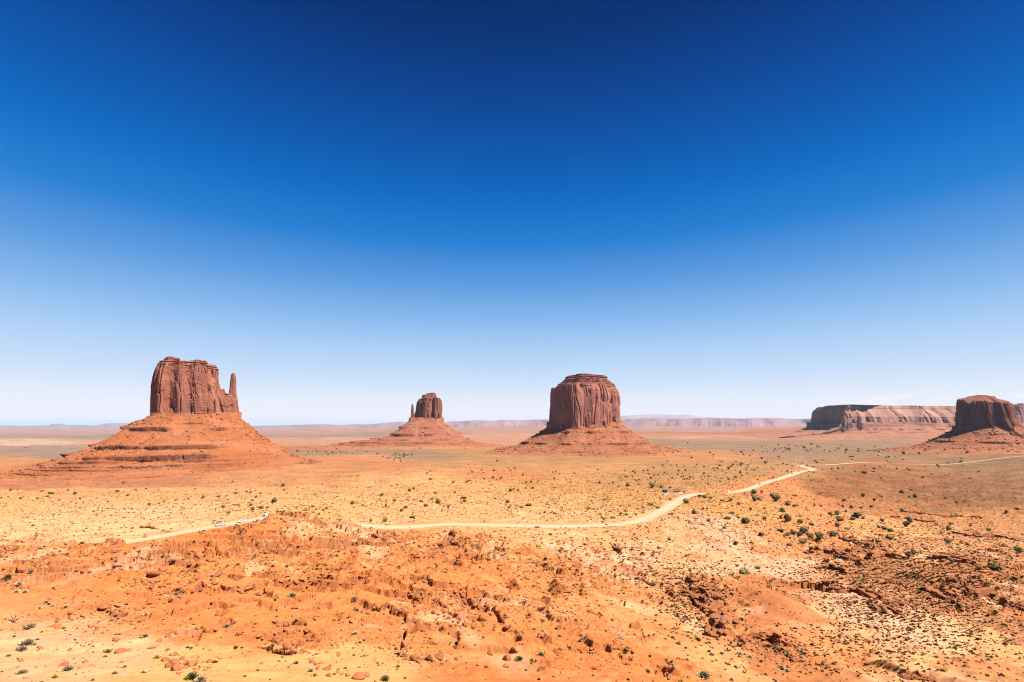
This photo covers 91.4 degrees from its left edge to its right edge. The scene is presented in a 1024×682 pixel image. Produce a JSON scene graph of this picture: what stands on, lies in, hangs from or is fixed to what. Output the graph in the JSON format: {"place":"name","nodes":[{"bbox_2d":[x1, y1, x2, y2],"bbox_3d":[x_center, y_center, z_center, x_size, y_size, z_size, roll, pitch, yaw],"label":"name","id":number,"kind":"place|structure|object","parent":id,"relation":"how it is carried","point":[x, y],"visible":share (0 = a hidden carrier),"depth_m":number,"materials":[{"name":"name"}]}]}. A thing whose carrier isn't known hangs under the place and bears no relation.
{"place":"outdoors","nodes":[
{"label":"outdoors","id":0,"kind":"place"},
{"bbox_2d":[0,426,1023,681],"bbox_3d":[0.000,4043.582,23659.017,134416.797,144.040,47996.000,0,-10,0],"label":"ground","id":1,"kind":"structure","parent":0,"point":[32,446],"depth_m":151.30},
{"bbox_2d":[0,546,18,553],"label":"rock ledge","id":2,"kind":"object","parent":1,"relation":"on","point":[15,548],"visible":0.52,"depth_m":121.68,"materials":[{"name":"orange stone"}]},
{"bbox_2d":[14,646,28,650],"bbox_3d":[-35.507,22.221,36.220,0.869,0.338,0.860,0,-10,2],"label":"sage bush","id":3,"kind":"object","parent":1,"relation":"on","point":[20,648],"visible":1,"depth_m":36.08,"materials":[{"name":"grey plant"}]},
{"bbox_2d":[17,564,26,572],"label":"boulder","id":4,"kind":"object","parent":1,"relation":"on","point":[21,568],"visible":1,"depth_m":88.03,"materials":[{"name":"orange stone"}]},
{"bbox_2d":[15,669,28,674],"bbox_3d":[-28.735,19.384,29.324,0.592,0.218,0.634,-2,-10,10],"label":"sage bush","id":5,"kind":"object","parent":1,"relation":"on","point":[22,671],"visible":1,"depth_m":29.27,"materials":[{"name":"grey plant"}]},
{"bbox_2d":[16,638,37,645],"bbox_3d":[-37.538,23.307,38.712,1.168,0.471,1.286,-4,-10,20],"label":"sage bush","id":6,"kind":"object","parent":1,"relation":"on","point":[28,641],"visible":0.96,"depth_m":38.66,"materials":[{"name":"grey plant"}]},
{"bbox_2d":[24,622,36,627],"bbox_3d":[-44.308,26.138,46.020,1.036,0.390,0.941,-4,-10,24],"label":"sage bush","id":7,"kind":"object","parent":1,"relation":"on","point":[29,625],"visible":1,"depth_m":45.98,"materials":[{"name":"grey plant"}]},
{"bbox_2d":[50,674,60,678],"bbox_3d":[-25.200,18.491,27.578,0.457,0.214,0.501,-5,-11,26],"label":"rabbitbrush tuft","id":8,"kind":"object","parent":1,"relation":"on","point":[55,676],"visible":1,"depth_m":27.55,"materials":[{"name":"yellow plant"}]},
{"bbox_2d":[53,623,62,629],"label":"boulder","id":9,"kind":"object","parent":1,"relation":"on","point":[57,626],"visible":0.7,"depth_m":45.22,"materials":[{"name":"orange stone"}]},
{"bbox_2d":[0,423,128,427],"bbox_3d":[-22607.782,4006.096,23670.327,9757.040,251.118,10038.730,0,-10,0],"label":"distant mesa","id":10,"kind":"structure","parent":1,"relation":"on","point":[112,425],"depth_m":24215.44,"materials":[{"name":"stone"}]},
{"bbox_2d":[60,661,68,665],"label":"boulder","id":11,"kind":"object","parent":1,"relation":"on","point":[65,663],"visible":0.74,"depth_m":30.78,"materials":[{"name":"orange stone"}]},
{"bbox_2d":[61,665,73,671],"bbox_3d":[-25.918,19.087,29.179,0.605,0.283,0.666,7,-12,-35],"label":"sage bush","id":12,"kind":"object","parent":1,"relation":"on","point":[66,668],"visible":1,"depth_m":29.13,"materials":[{"name":"grey plant"}]},
{"bbox_2d":[97,605,107,609],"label":"boulder","id":13,"kind":"object","parent":1,"relation":"on","point":[102,607],"visible":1,"depth_m":52.01,"materials":[{"name":"orange stone"}]},
{"bbox_2d":[103,648,112,652],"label":"sage bush","id":14,"kind":"object","parent":1,"relation":"on","point":[108,650],"visible":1,"depth_m":35.90,"materials":[{"name":"grey plant"}]},
{"bbox_2d":[104,544,118,551],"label":"boulder","id":15,"kind":"object","parent":1,"relation":"on","point":[110,548],"visible":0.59,"depth_m":107.67,"materials":[{"name":"orange stone"}]},
{"bbox_2d":[104,549,119,554],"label":"rock ledge","id":16,"kind":"object","parent":1,"relation":"on","point":[114,551],"visible":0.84,"depth_m":104.94,"materials":[{"name":"orange stone"}]},
{"bbox_2d":[114,648,125,653],"bbox_3d":[-27.335,21.642,34.827,0.528,0.441,0.588,-4,-10,24],"label":"boulder","id":17,"kind":"object","parent":1,"relation":"on","point":[119,650],"visible":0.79,"depth_m":34.75,"materials":[{"name":"orange stone"}]},
{"bbox_2d":[139,525,159,529],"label":"rock ledge","id":18,"kind":"object","parent":1,"relation":"on","point":[150,527],"visible":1,"depth_m":265.84,"materials":[{"name":"orange stone"}]},
{"bbox_2d":[147,570,160,575],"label":"boulder","id":19,"kind":"object","parent":1,"relation":"on","point":[155,573],"visible":1,"depth_m":80.35,"materials":[{"name":"orange stone"}]},
{"bbox_2d":[151,654,161,658],"bbox_3d":[-23.041,20.457,32.419,0.682,0.259,0.623,-1,-10,3],"label":"rabbitbrush tuft","id":20,"kind":"object","parent":1,"relation":"on","point":[156,656],"visible":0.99,"depth_m":32.39,"materials":[{"name":"yellow plant"}]},
{"bbox_2d":[0,356,320,481],"bbox_3d":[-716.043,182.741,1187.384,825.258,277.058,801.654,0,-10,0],"label":"sandstone butte","id":21,"kind":"object","parent":1,"relation":"on","point":[193,422],"visible":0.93,"depth_m":1065.26,"materials":[{"name":"brown stone"}]},
{"bbox_2d":[158,566,167,571],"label":"boulder","id":22,"kind":"object","parent":1,"relation":"on","point":[162,568],"visible":0.85,"depth_m":82.26,"materials":[{"name":"orange stone"}]},
{"bbox_2d":[161,657,168,661],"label":"boulder","id":23,"kind":"object","parent":1,"relation":"on","point":[164,659],"visible":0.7,"depth_m":31.31,"materials":[{"name":"orange stone"}]},
{"bbox_2d":[165,663,171,667],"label":"boulder","id":24,"kind":"object","parent":1,"relation":"on","point":[168,665],"visible":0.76,"depth_m":29.37,"materials":[{"name":"orange stone"}]},
{"bbox_2d":[169,659,179,664],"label":"boulder","id":25,"kind":"object","parent":1,"relation":"on","point":[174,661],"visible":0.57,"depth_m":30.39,"materials":[{"name":"orange stone"}]},
{"bbox_2d":[171,664,181,670],"bbox_3d":[-19.252,18.826,28.680,0.531,0.563,0.455,-5,-11,28],"label":"boulder","id":26,"kind":"object","parent":1,"relation":"on","point":[175,667],"visible":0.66,"depth_m":28.55,"materials":[{"name":"orange stone"}]},
{"bbox_2d":[183,672,198,680],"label":"green bush","id":27,"kind":"object","parent":1,"relation":"on","point":[191,675],"visible":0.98,"depth_m":26.07,"materials":[{"name":"green plant"}]},
{"bbox_2d":[184,660,197,666],"bbox_3d":[-19.334,19.506,30.170,0.853,0.470,0.636,-19,-40,36],"label":"boulder","id":28,"kind":"object","parent":1,"relation":"on","point":[191,663],"visible":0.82,"depth_m":29.96,"materials":[{"name":"orange stone"}]},
{"bbox_2d":[196,560,203,565],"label":"boulder","id":29,"kind":"object","parent":1,"relation":"on","point":[199,562],"visible":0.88,"depth_m":81.47,"materials":[{"name":"orange stone"}]},
{"bbox_2d":[193,675,207,681],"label":"sage bush","id":30,"kind":"object","parent":1,"relation":"on","point":[199,678],"visible":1,"depth_m":25.78,"materials":[{"name":"grey plant"}]},
{"bbox_2d":[206,556,214,561],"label":"boulder","id":31,"kind":"object","parent":1,"relation":"on","point":[210,559],"visible":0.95,"depth_m":82.94,"materials":[{"name":"orange stone"}]},
{"bbox_2d":[214,569,222,576],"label":"boulder","id":32,"kind":"object","parent":1,"relation":"on","point":[218,573],"visible":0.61,"depth_m":77.42,"materials":[{"name":"orange stone"}]},
{"bbox_2d":[220,583,227,587],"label":"boulder","id":33,"kind":"object","parent":1,"relation":"on","point":[223,585],"visible":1,"depth_m":65.45,"materials":[{"name":"orange stone"}]},
{"bbox_2d":[225,626,235,631],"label":"boulder","id":34,"kind":"object","parent":1,"relation":"on","point":[229,628],"visible":1,"depth_m":43.74,"materials":[{"name":"orange stone"}]},
{"bbox_2d":[244,586,252,590],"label":"boulder","id":35,"kind":"object","parent":1,"relation":"on","point":[248,588],"visible":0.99,"depth_m":66.37,"materials":[{"name":"orange stone"}]},
{"bbox_2d":[263,587,268,593],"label":"boulder","id":36,"kind":"object","parent":1,"relation":"on","point":[265,589],"visible":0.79,"depth_m":63.09,"materials":[{"name":"orange stone"}]},
{"bbox_2d":[271,634,282,642],"bbox_3d":[-19.978,25.343,42.479,0.724,0.700,0.928,12,1,45],"label":"boulder","id":37,"kind":"object","parent":1,"relation":"on","point":[276,637],"visible":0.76,"depth_m":42.32,"materials":[{"name":"orange stone"}]},
{"bbox_2d":[283,643,292,649],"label":"boulder","id":38,"kind":"object","parent":1,"relation":"on","point":[286,646],"visible":0.95,"depth_m":35.74,"materials":[{"name":"orange stone"}]},
{"bbox_2d":[287,592,297,596],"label":"sage bush","id":39,"kind":"object","parent":1,"relation":"on","point":[293,594],"visible":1,"depth_m":58.94,"materials":[{"name":"grey plant"}]},
{"bbox_2d":[289,648,297,653],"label":"boulder","id":40,"kind":"object","parent":1,"relation":"on","point":[293,650],"visible":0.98,"depth_m":35.03,"materials":[{"name":"orange stone"}]},
{"bbox_2d":[296,639,303,646],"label":"boulder","id":41,"kind":"object","parent":1,"relation":"on","point":[300,643],"visible":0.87,"depth_m":41.24,"materials":[{"name":"orange stone"}]},
{"bbox_2d":[253,422,406,427],"bbox_3d":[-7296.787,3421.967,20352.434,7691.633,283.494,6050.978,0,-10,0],"label":"distant mesa","id":42,"kind":"structure","parent":1,"relation":"on","point":[394,424],"depth_m":20199.96,"materials":[{"name":"stone"}]},
{"bbox_2d":[351,672,365,679],"bbox_3d":[-8.691,19.069,28.357,0.805,0.443,0.608,-1,2,3],"label":"boulder","id":43,"kind":"object","parent":1,"relation":"on","point":[358,675],"visible":0.91,"depth_m":28.24,"materials":[{"name":"orange stone"}]},
{"bbox_2d":[368,533,397,541],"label":"rock ledge","id":44,"kind":"object","parent":1,"relation":"on","point":[375,536],"visible":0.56,"depth_m":143.50,"materials":[{"name":"orange stone"}]},
{"bbox_2d":[379,675,389,680],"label":"green bush","id":45,"kind":"object","parent":1,"relation":"on","point":[385,677],"visible":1,"depth_m":28.19,"materials":[{"name":"green plant"}]},
{"bbox_2d":[401,639,408,646],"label":"boulder","id":46,"kind":"object","parent":1,"relation":"on","point":[405,642],"visible":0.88,"depth_m":41.84,"materials":[{"name":"orange stone"}]},
{"bbox_2d":[308,392,505,449],"bbox_3d":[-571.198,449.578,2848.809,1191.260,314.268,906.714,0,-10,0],"label":"sandstone butte","id":47,"kind":"object","parent":1,"relation":"on","point":[425,427],"visible":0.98,"depth_m":2700.69,"materials":[{"name":"brown stone"}]},
{"bbox_2d":[410,653,418,660],"bbox_3d":[-6.977,22.743,35.889,0.788,0.553,0.607,10,-16,20],"label":"boulder","id":48,"kind":"object","parent":1,"relation":"on","point":[413,657],"visible":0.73,"depth_m":35.72,"materials":[{"name":"orange stone"}]},
{"bbox_2d":[429,550,438,556],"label":"rock ledge","id":49,"kind":"object","parent":1,"relation":"on","point":[434,553],"visible":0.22,"depth_m":107.44,"materials":[{"name":"orange stone"}]},
{"bbox_2d":[435,652,443,660],"bbox_3d":[-5.039,21.827,34.658,0.652,0.324,0.621,10,13,3],"label":"boulder","id":50,"kind":"object","parent":1,"relation":"on","point":[439,656],"visible":0.97,"depth_m":34.53,"materials":[{"name":"orange stone"}]},
{"bbox_2d":[436,537,462,548],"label":"rock ledge","id":51,"kind":"object","parent":1,"relation":"on","point":[442,544],"visible":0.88,"depth_m":156.26,"materials":[{"name":"orange stone"}]},
{"bbox_2d":[478,614,486,621],"bbox_3d":[-3.327,31.651,56.888,1.058,1.038,0.816,17,-19,-28],"label":"boulder","id":52,"kind":"object","parent":1,"relation":"on","point":[482,617],"visible":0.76,"depth_m":56.60,"materials":[{"name":"orange stone"}]},
{"bbox_2d":[444,419,548,426],"bbox_3d":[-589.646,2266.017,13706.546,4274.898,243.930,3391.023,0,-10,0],"label":"distant mesa","id":53,"kind":"structure","parent":1,"relation":"on","point":[482,423],"depth_m":13566.48,"materials":[{"name":"stone"}]},
{"bbox_2d":[503,654,510,660],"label":"boulder","id":54,"kind":"object","parent":1,"relation":"on","point":[506,657],"visible":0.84,"depth_m":36.43,"materials":[{"name":"orange stone"}]},
{"bbox_2d":[502,624,511,629],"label":"boulder","id":55,"kind":"object","parent":1,"relation":"on","point":[506,627],"visible":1,"depth_m":50.13,"materials":[{"name":"orange stone"}]},
{"bbox_2d":[0,523,1022,681],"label":"rubble","id":56,"kind":"object","parent":1,"relation":"on","point":[506,614],"visible":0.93,"depth_m":83.66,"materials":[{"name":"orange stone"}]},
{"bbox_2d":[0,471,1023,681],"bbox_3d":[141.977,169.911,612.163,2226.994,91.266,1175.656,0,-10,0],"label":"desert scrub","id":57,"kind":"object","parent":1,"relation":"on","point":[858,620],"visible":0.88,"depth_m":208.05,"materials":[{"name":"green plant"}]},
{"bbox_2d":[515,655,523,660],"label":"green bush","id":58,"kind":"object","parent":1,"relation":"on","point":[518,658],"visible":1,"depth_m":36.47,"materials":[{"name":"green plant"}]},
{"bbox_2d":[486,373,689,456],"bbox_3d":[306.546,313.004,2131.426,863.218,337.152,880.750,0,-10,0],"label":"sandstone butte","id":59,"kind":"object","parent":1,"relation":"on","point":[584,417],"visible":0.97,"depth_m":1994.80,"materials":[{"name":"brown stone"}]},
{"bbox_2d":[612,545,623,552],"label":"rock ledge","id":60,"kind":"object","parent":1,"relation":"on","point":[615,547],"visible":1,"depth_m":211.00,"materials":[{"name":"orange stone"}]},
{"bbox_2d":[635,576,651,584],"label":"rock ledge","id":61,"kind":"object","parent":1,"relation":"on","point":[647,582],"visible":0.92,"depth_m":152.29,"materials":[{"name":"orange stone"}]},
{"bbox_2d":[297,442,1012,487],"bbox_3d":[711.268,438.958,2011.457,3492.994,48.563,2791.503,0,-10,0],"label":"desert scrub","id":62,"kind":"object","parent":1,"relation":"on","point":[765,462],"visible":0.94,"depth_m":1128.66,"materials":[{"name":"green plant"}]},
{"bbox_2d":[682,590,705,611],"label":"rock ledge","id":63,"kind":"object","parent":1,"relation":"on","point":[696,599],"visible":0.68,"depth_m":137.89,"materials":[{"name":"orange stone"}]},
{"bbox_2d":[696,670,711,678],"bbox_3d":[16.506,28.601,42.974,1.273,0.458,1.387,-9,-13,42],"label":"sage bush","id":64,"kind":"object","parent":1,"relation":"on","point":[703,673],"visible":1,"depth_m":42.91,"materials":[{"name":"grey plant"}]},
{"bbox_2d":[685,574,739,638],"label":"rock ledge","id":65,"kind":"object","parent":1,"relation":"on","point":[713,608],"visible":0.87,"depth_m":123.30,"materials":[{"name":"orange stone"}]},
{"bbox_2d":[621,418,810,426],"bbox_3d":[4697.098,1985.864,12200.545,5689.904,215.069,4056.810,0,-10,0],"label":"distant mesa","id":66,"kind":"structure","parent":1,"relation":"on","point":[758,422],"depth_m":11301.16,"materials":[{"name":"stone"}]},
{"bbox_2d":[739,568,749,573],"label":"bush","id":67,"kind":"object","parent":1,"relation":"on","point":[743,571],"visible":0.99,"depth_m":198.06,"materials":[{"name":"green plant"}]},
{"bbox_2d":[741,517,750,523],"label":"juniper","id":68,"kind":"object","parent":1,"relation":"on","point":[746,520],"visible":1,"depth_m":357.01,"materials":[{"name":"green plant"}]},
{"bbox_2d":[734,627,797,646],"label":"rock ledge","id":69,"kind":"object","parent":1,"relation":"on","point":[744,637],"visible":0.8,"depth_m":95.65,"materials":[{"name":"orange stone"}]},
{"bbox_2d":[769,492,779,500],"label":"juniper","id":70,"kind":"object","parent":1,"relation":"on","point":[775,496],"visible":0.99,"depth_m":546.82,"materials":[{"name":"green plant"}]},
{"bbox_2d":[776,664,784,669],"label":"dry grass tuft","id":71,"kind":"object","parent":1,"relation":"on","point":[778,666],"visible":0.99,"depth_m":71.07,"materials":[{"name":"beige plant"}]},
{"bbox_2d":[783,513,791,521],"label":"juniper","id":72,"kind":"object","parent":1,"relation":"on","point":[787,517],"visible":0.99,"depth_m":379.38,"materials":[{"name":"green plant"}]},
{"bbox_2d":[781,656,800,661],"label":"rock ledge","id":73,"kind":"object","parent":1,"relation":"on","point":[792,658],"visible":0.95,"depth_m":77.55,"materials":[{"name":"orange stone"}]},
{"bbox_2d":[799,526,808,531],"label":"juniper","id":74,"kind":"object","parent":1,"relation":"on","point":[804,529],"visible":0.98,"depth_m":333.41,"materials":[{"name":"green plant"}]},
{"bbox_2d":[806,532,813,537],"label":"juniper","id":75,"kind":"object","parent":1,"relation":"on","point":[810,535],"visible":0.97,"depth_m":321.55,"materials":[{"name":"green plant"}]},
{"bbox_2d":[815,531,822,538],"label":"juniper","id":76,"kind":"object","parent":1,"relation":"on","point":[819,535],"visible":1,"depth_m":305.05,"materials":[{"name":"green plant"}]},
{"bbox_2d":[814,563,849,573],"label":"rock ledge","id":77,"kind":"object","parent":1,"relation":"on","point":[833,566],"visible":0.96,"depth_m":221.96,"materials":[{"name":"orange stone"}]},
{"bbox_2d":[827,531,838,535],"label":"juniper","id":78,"kind":"object","parent":1,"relation":"on","point":[834,533],"visible":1,"depth_m":332.94,"materials":[{"name":"green plant"}]},
{"bbox_2d":[804,545,863,565],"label":"rock ledge","id":79,"kind":"object","parent":1,"relation":"on","point":[857,561],"visible":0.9,"depth_m":260.92,"materials":[{"name":"orange stone"}]},
{"bbox_2d":[835,515,843,520],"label":"juniper","id":80,"kind":"object","parent":1,"relation":"on","point":[839,517],"visible":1,"depth_m":438.41,"materials":[{"name":"green plant"}]},
{"bbox_2d":[838,536,875,549],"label":"rock ledge","id":81,"kind":"object","parent":1,"relation":"on","point":[856,541],"visible":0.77,"depth_m":306.76,"materials":[{"name":"orange stone"}]},
{"bbox_2d":[852,512,861,516],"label":"juniper","id":82,"kind":"object","parent":1,"relation":"on","point":[856,514],"visible":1,"depth_m":486.04,"materials":[{"name":"green plant"}]},
{"bbox_2d":[820,579,909,605],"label":"rock ledge","id":83,"kind":"object","parent":1,"relation":"on","point":[862,591],"visible":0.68,"depth_m":175.01,"materials":[{"name":"orange stone"}]},
{"bbox_2d":[740,404,1023,439],"bbox_3d":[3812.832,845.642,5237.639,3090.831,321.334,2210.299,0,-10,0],"label":"long mesa","id":84,"kind":"structure","parent":1,"relation":"on","point":[853,421],"depth_m":4719.64,"materials":[{"name":"stone"}]},
{"bbox_2d":[865,548,901,559],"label":"rock ledge","id":85,"kind":"object","parent":1,"relation":"on","point":[884,552],"visible":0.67,"depth_m":261.36,"materials":[{"name":"orange stone"}]},
{"bbox_2d":[872,604,904,615],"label":"rock ledge","id":86,"kind":"object","parent":1,"relation":"on","point":[876,608],"visible":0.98,"depth_m":151.25,"materials":[{"name":"orange stone"}]},
{"bbox_2d":[885,534,893,539],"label":"juniper","id":87,"kind":"object","parent":1,"relation":"on","point":[890,536],"visible":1,"depth_m":339.19,"materials":[{"name":"green plant"}]},
{"bbox_2d":[904,551,911,556],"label":"juniper","id":88,"kind":"object","parent":1,"relation":"on","point":[908,554],"visible":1,"depth_m":258.04,"materials":[{"name":"green plant"}]},
{"bbox_2d":[889,515,935,521],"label":"rock ledge","id":89,"kind":"object","parent":1,"relation":"on","point":[921,520],"visible":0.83,"depth_m":492.73,"materials":[{"name":"orange stone"}]},
{"bbox_2d":[897,672,937,681],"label":"rock ledge","id":90,"kind":"object","parent":1,"relation":"on","point":[920,678],"visible":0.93,"depth_m":76.60,"materials":[{"name":"orange stone"}]},
{"bbox_2d":[924,587,954,599],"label":"rock ledge","id":91,"kind":"object","parent":1,"relation":"on","point":[939,594],"visible":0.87,"depth_m":175.39,"materials":[{"name":"orange stone"}]},
{"bbox_2d":[903,511,981,518],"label":"rock ledge","id":92,"kind":"object","parent":1,"relation":"on","point":[943,516],"visible":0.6,"depth_m":537.11,"materials":[{"name":"brown stone"}]},
{"bbox_2d":[876,395,1023,453],"bbox_3d":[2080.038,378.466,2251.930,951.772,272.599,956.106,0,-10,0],"label":"sandstone butte","id":93,"kind":"object","parent":1,"relation":"on","point":[986,424],"visible":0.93,"depth_m":2137.97,"materials":[{"name":"brown stone"}]},
{"bbox_2d":[929,553,981,565],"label":"rock ledge","id":94,"kind":"object","parent":1,"relation":"on","point":[944,556],"visible":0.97,"depth_m":255.29,"materials":[{"name":"orange stone"}]},
{"bbox_2d":[950,597,974,608],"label":"rock ledge","id":95,"kind":"object","parent":1,"relation":"on","point":[959,602],"visible":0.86,"depth_m":168.71,"materials":[{"name":"orange stone"}]},
{"bbox_2d":[945,577,999,598],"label":"rock ledge","id":96,"kind":"object","parent":1,"relation":"on","point":[990,592],"visible":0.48,"depth_m":192.09,"materials":[{"name":"orange stone"}]},
{"bbox_2d":[952,531,1020,540],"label":"rock ledge","id":97,"kind":"object","parent":1,"relation":"on","point":[991,536],"visible":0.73,"depth_m":378.03,"materials":[{"name":"orange stone"}]},
{"bbox_2d":[987,562,1001,569],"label":"juniper","id":98,"kind":"object","parent":1,"relation":"on","point":[993,565],"visible":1,"depth_m":241.69,"materials":[{"name":"green plant"}]},
{"bbox_2d":[991,595,1023,611],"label":"rock ledge","id":99,"kind":"object","parent":1,"relation":"on","point":[1003,600],"visible":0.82,"depth_m":178.69,"materials":[{"name":"orange stone"}]},
{"bbox_2d":[1013,546,1022,551],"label":"juniper","id":100,"kind":"object","parent":1,"relation":"on","point":[1018,549],"visible":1,"depth_m":303.62,"materials":[{"name":"green plant"}]},
{"bbox_2d":[0,0,1023,425],"label":"sky","id":101,"kind":"structure","parent":0,"point":[353,212],"materials":[{"name":"blue"}]},
{"bbox_2d":[125,456,1017,542],"bbox_3d":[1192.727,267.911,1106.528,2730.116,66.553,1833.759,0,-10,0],"label":"dirt road","id":102,"kind":"structure","parent":0,"point":[666,507],"depth_m":271.36,"materials":[{"name":"beige soil"}]},
{"bbox_2d":[216,521,225,525],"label":"tour truck","id":103,"kind":"object","parent":102,"relation":"on","point":[221,523],"visible":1,"depth_m":243.27,"materials":[{"name":"white paint"}]},
{"bbox_2d":[620,414,716,418],"bbox_3d":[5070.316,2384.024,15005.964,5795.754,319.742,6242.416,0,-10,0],"label":"distant mountain","id":104,"kind":"structure","parent":0,"point":[657,416],"depth_m":13566.19,"materials":[{"name":"stone"}]}
]}

